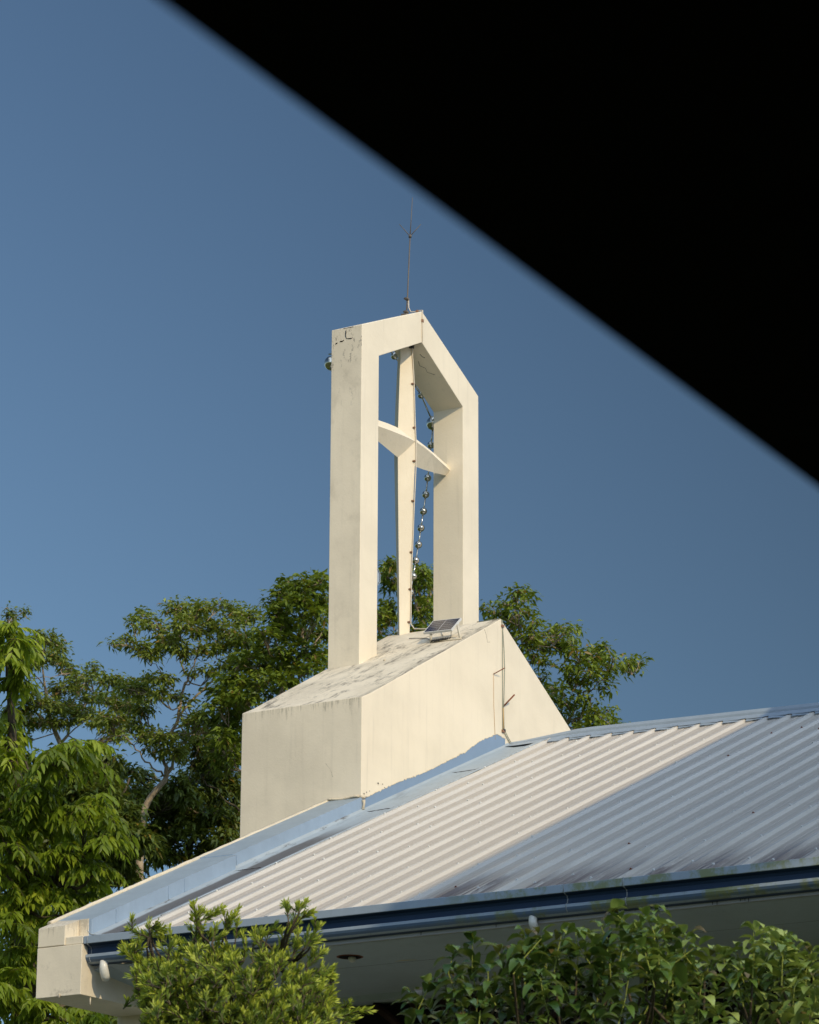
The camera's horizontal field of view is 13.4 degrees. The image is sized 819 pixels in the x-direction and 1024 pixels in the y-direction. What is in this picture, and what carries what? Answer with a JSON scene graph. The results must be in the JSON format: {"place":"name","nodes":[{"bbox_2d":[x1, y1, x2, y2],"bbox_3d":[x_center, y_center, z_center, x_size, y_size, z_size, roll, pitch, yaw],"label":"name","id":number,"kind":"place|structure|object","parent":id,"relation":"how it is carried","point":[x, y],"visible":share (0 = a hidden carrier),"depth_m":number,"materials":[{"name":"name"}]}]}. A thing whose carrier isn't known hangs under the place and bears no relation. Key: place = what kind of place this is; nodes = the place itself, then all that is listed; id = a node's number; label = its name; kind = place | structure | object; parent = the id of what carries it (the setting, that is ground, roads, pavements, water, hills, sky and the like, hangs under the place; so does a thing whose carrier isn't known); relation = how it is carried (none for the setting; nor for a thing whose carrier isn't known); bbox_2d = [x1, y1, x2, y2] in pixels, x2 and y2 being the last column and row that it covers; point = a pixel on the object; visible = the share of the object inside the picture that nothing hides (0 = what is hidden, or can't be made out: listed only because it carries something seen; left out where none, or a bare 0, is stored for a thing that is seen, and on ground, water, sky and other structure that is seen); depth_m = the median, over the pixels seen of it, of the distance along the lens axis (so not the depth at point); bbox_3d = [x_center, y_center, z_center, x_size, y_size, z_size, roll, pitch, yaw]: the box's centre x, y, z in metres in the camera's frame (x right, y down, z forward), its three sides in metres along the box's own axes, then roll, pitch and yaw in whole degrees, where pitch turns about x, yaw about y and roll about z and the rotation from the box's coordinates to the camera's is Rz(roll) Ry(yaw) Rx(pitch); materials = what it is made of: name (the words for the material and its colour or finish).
{"place":"outdoors","nodes":[
{"label":"outdoors","id":0,"kind":"place"},
{"bbox_2d":[0,0,818,1023],"label":"sky","id":1,"kind":"structure","parent":0,"point":[184,243],"materials":[{"name":"blue"}]},
{"bbox_2d":[493,667,504,739],"bbox_3d":[0.969,2.069,37.623,0.133,0.805,0.031,4,-18,-11],"label":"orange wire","id":2,"kind":"object","parent":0,"point":[493,680],"visible":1,"depth_m":37.69,"materials":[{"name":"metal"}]},
{"label":"pavement","id":3,"kind":"structure","parent":0,"visible":0},
{"bbox_2d":[36,702,818,1023],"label":"church","id":4,"kind":"structure","parent":3,"relation":"on","point":[708,824],"depth_m":30.45,"materials":[{"name":"metal"}]},
{"bbox_2d":[240,312,569,837],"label":"bell tower","id":5,"kind":"structure","parent":4,"relation":"on","point":[364,721],"depth_m":37.67,"materials":[{"name":"white paint"}]},
{"bbox_2d":[324,352,433,634],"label":"string lights","id":6,"kind":"object","parent":5,"relation":"hanging from","point":[430,446],"visible":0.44,"depth_m":40.06,"materials":[{"name":"glass"}]},
{"bbox_2d":[399,197,420,315],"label":"lightning rod","id":7,"kind":"object","parent":5,"relation":"attached to","point":[405,312],"visible":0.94,"depth_m":40.03,"materials":[{"name":"grey metal"}]},
{"bbox_2d":[407,300,442,635],"bbox_3d":[0.242,-0.535,38.876,0.177,4.236,0.923,9,-20,-25],"label":"down conductor","id":8,"kind":"object","parent":5,"relation":"attached to","point":[413,383],"visible":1,"depth_m":39.19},
{"bbox_2d":[431,637,450,641],"bbox_3d":[0.332,1.376,37.465,0.241,0.048,0.053,-10,-20,28],"label":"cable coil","id":9,"kind":"object","parent":5,"relation":"on","point":[434,640],"visible":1,"depth_m":37.45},
{"bbox_2d":[423,618,461,642],"bbox_3d":[0.403,1.276,37.549,0.472,0.324,0.234,-10,-20,28],"label":"solar panel","id":10,"kind":"object","parent":5,"relation":"on","point":[445,625],"visible":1,"depth_m":37.54,"materials":[{"name":"glass"}]},
{"bbox_2d":[477,618,510,742],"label":"wall cables","id":11,"kind":"object","parent":5,"relation":"attached to","point":[503,730],"depth_m":37.88,"materials":[{"name":"beige metal"}]},
{"bbox_2d":[350,984,592,1023],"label":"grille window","id":12,"kind":"structure","parent":4,"relation":"in","point":[386,1013],"depth_m":31.15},
{"bbox_2d":[648,967,818,1023],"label":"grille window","id":13,"kind":"structure","parent":4,"relation":"in","point":[720,1000],"depth_m":29.68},
{"bbox_3d":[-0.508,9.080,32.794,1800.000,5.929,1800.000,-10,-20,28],"label":"ground","id":14,"kind":"structure","parent":0,"visible":0},
{"bbox_2d":[0,620,138,1023],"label":"broadleaf tree","id":15,"kind":"object","parent":14,"relation":"on","point":[24,865],"visible":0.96,"depth_m":39.36,"materials":[{"name":"green plant"}]},
{"bbox_2d":[0,600,157,748],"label":"shade tree","id":16,"kind":"object","parent":14,"relation":"on","point":[69,707],"visible":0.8,"depth_m":65.29,"materials":[{"name":"green plant"}]},
{"bbox_2d":[0,734,172,1023],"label":"understory tree","id":17,"kind":"object","parent":14,"relation":"on","point":[149,842],"visible":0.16,"depth_m":51.97,"materials":[{"name":"green plant"}]},
{"bbox_2d":[116,719,241,878],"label":"understory tree","id":18,"kind":"object","parent":14,"relation":"on","point":[194,809],"visible":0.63,"depth_m":57.10,"materials":[{"name":"green plant"}]},
{"bbox_2d":[92,593,266,882],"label":"shade tree","id":19,"kind":"object","parent":14,"relation":"on","point":[191,617],"visible":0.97,"depth_m":54.49,"materials":[{"name":"green plant"}]},
{"bbox_2d":[116,897,377,1023],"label":"yew shrub","id":20,"kind":"object","parent":14,"relation":"on","point":[214,979],"visible":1,"depth_m":20.58,"materials":[{"name":"green plant"}]},
{"bbox_2d":[196,567,328,781],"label":"shade tree","id":21,"kind":"object","parent":14,"relation":"on","point":[233,699],"visible":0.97,"depth_m":53.47,"materials":[{"name":"green plant"}]},
{"bbox_2d":[377,554,432,641],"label":"slender tree","id":22,"kind":"object","parent":14,"relation":"on","point":[422,609],"visible":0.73,"depth_m":55.80,"materials":[{"name":"green plant"}]},
{"bbox_2d":[160,0,818,487],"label":"shelter","id":23,"kind":"object","parent":14,"relation":"on","point":[640,178],"depth_m":2.83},
{"bbox_2d":[479,582,653,729],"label":"slender tree","id":24,"kind":"object","parent":14,"relation":"on","point":[568,648],"visible":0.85,"depth_m":54.64,"materials":[{"name":"green plant"}]},
{"bbox_2d":[391,899,818,1023],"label":"broadleaf shrub","id":25,"kind":"object","parent":14,"relation":"on","point":[673,972],"visible":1,"depth_m":19.19,"materials":[{"name":"green plant"}]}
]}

